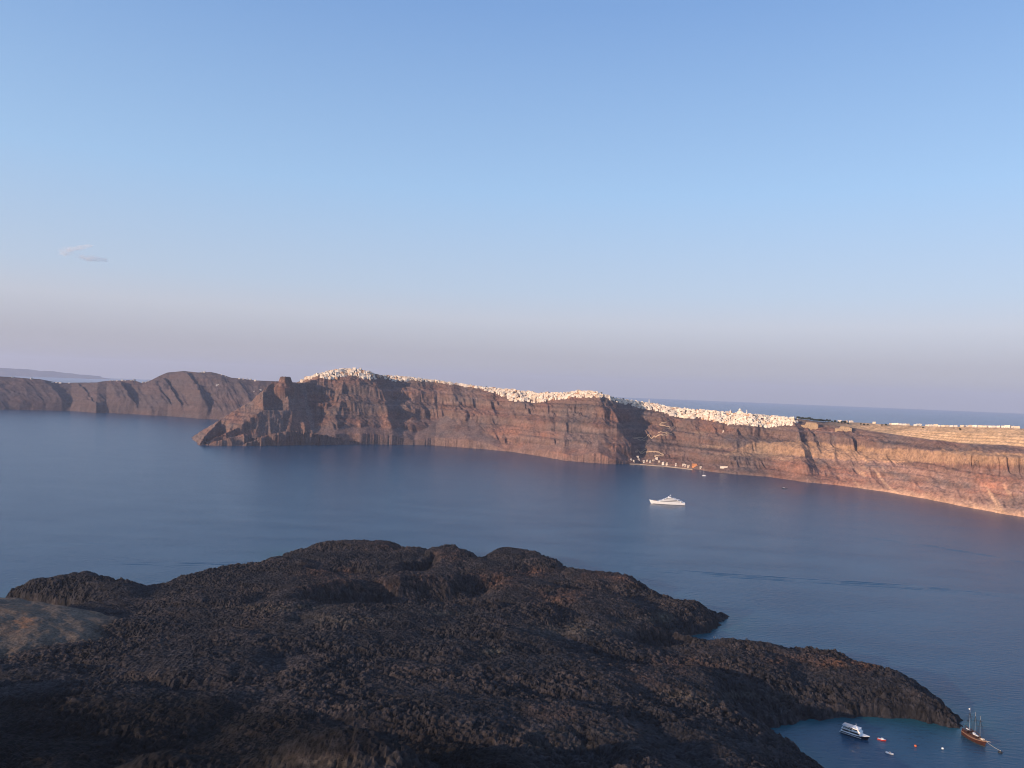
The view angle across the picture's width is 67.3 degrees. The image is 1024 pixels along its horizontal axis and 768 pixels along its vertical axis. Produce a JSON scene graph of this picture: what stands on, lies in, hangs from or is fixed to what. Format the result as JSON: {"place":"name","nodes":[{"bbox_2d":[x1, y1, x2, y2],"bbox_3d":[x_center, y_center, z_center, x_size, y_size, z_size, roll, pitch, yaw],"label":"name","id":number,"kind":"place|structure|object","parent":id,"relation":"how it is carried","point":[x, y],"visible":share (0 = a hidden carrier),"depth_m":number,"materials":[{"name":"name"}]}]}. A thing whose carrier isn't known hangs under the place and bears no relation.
{"place":"outdoors","nodes":[
{"label":"outdoors","id":0,"kind":"place"},
{"bbox_2d":[0,368,108,378],"bbox_3d":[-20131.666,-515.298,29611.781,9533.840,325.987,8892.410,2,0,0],"label":"hills","id":1,"kind":"structure","parent":0,"point":[20,372],"depth_m":29028.90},
{"bbox_2d":[0,371,295,419],"bbox_3d":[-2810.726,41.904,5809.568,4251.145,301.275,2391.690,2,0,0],"label":"hills","id":2,"kind":"structure","parent":0,"point":[197,395],"depth_m":5109.53,"materials":[{"name":"brown stone"}]},
{"bbox_2d":[0,539,968,767],"bbox_3d":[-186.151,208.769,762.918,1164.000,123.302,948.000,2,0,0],"label":"lava terrain","id":3,"kind":"structure","parent":0,"point":[363,653],"depth_m":617.24,"materials":[{"name":"black stone"}]},
{"bbox_2d":[0,376,1023,767],"bbox_3d":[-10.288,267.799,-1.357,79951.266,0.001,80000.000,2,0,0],"label":"water","id":4,"kind":"structure","parent":0,"point":[960,654],"depth_m":1457.64,"materials":[{"name":"blue liquid"}]},
{"bbox_2d":[95,561,250,564],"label":"water wake","id":5,"kind":"object","parent":4,"relation":"on","point":[165,563],"visible":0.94,"depth_m":1094.64,"materials":[{"name":"blue liquid"}]},
{"bbox_2d":[0,484,449,509],"bbox_3d":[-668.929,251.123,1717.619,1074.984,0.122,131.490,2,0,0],"label":"water wake","id":6,"kind":"object","parent":4,"relation":"on","point":[225,495],"visible":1,"depth_m":1742.66,"materials":[{"name":"blue liquid"}]},
{"bbox_2d":[650,495,684,505],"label":"motor yacht","id":7,"kind":"object","parent":4,"relation":"on","point":[670,501],"visible":1,"depth_m":1863.32,"materials":[{"name":"white paint"}]},
{"bbox_2d":[632,566,1023,598],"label":"water wake","id":8,"kind":"object","parent":4,"relation":"on","point":[833,582],"visible":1,"depth_m":1134.36,"materials":[{"name":"blue liquid"}]},
{"bbox_2d":[840,722,869,739],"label":"excursion boat","id":9,"kind":"object","parent":4,"relation":"on","point":[851,730],"visible":1,"depth_m":614.55,"materials":[{"name":"white paint"}]},
{"bbox_2d":[858,536,1023,562],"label":"water wake","id":10,"kind":"object","parent":4,"relation":"on","point":[943,548],"visible":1,"depth_m":1434.02,"materials":[{"name":"blue liquid"}]},
{"bbox_2d":[961,708,988,746],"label":"sailing ship","id":11,"kind":"object","parent":4,"relation":"on","point":[969,733],"visible":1,"depth_m":615.40,"materials":[{"name":"brown wood"}]},
{"bbox_2d":[0,0,1023,413],"label":"sky","id":12,"kind":"structure","parent":0,"point":[803,202],"materials":[{"name":"blue"}]},
{"bbox_2d":[192,369,1023,516],"bbox_3d":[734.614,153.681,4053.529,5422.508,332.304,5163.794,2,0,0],"label":"cliff terrain","id":13,"kind":"structure","parent":0,"point":[980,468],"depth_m":2990.62,"materials":[{"name":"brown stone"}]},
{"bbox_2d":[300,367,1000,427],"bbox_3d":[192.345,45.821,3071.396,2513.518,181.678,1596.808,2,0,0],"label":"town houses","id":14,"kind":"structure","parent":13,"relation":"on","point":[361,373],"depth_m":3268.13,"materials":[{"name":"beige paint"}]},
{"bbox_2d":[630,463,691,469],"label":"quay","id":15,"kind":"structure","parent":13,"relation":"on","point":[660,465],"depth_m":2844.15,"materials":[{"name":"concrete"}]},
{"bbox_2d":[801,422,817,429],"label":"masonry building","id":16,"kind":"structure","parent":13,"relation":"on","point":[810,425],"depth_m":2737.04,"materials":[{"name":"beige stone"}]},
{"bbox_2d":[835,426,851,431],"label":"masonry building","id":17,"kind":"structure","parent":13,"relation":"on","point":[844,428],"depth_m":2660.72,"materials":[{"name":"beige stone"}]},
{"bbox_2d":[634,417,677,457],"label":"path","id":18,"kind":"structure","parent":0,"point":[637,450],"depth_m":3031.61,"materials":[{"name":"stone"}]}
]}

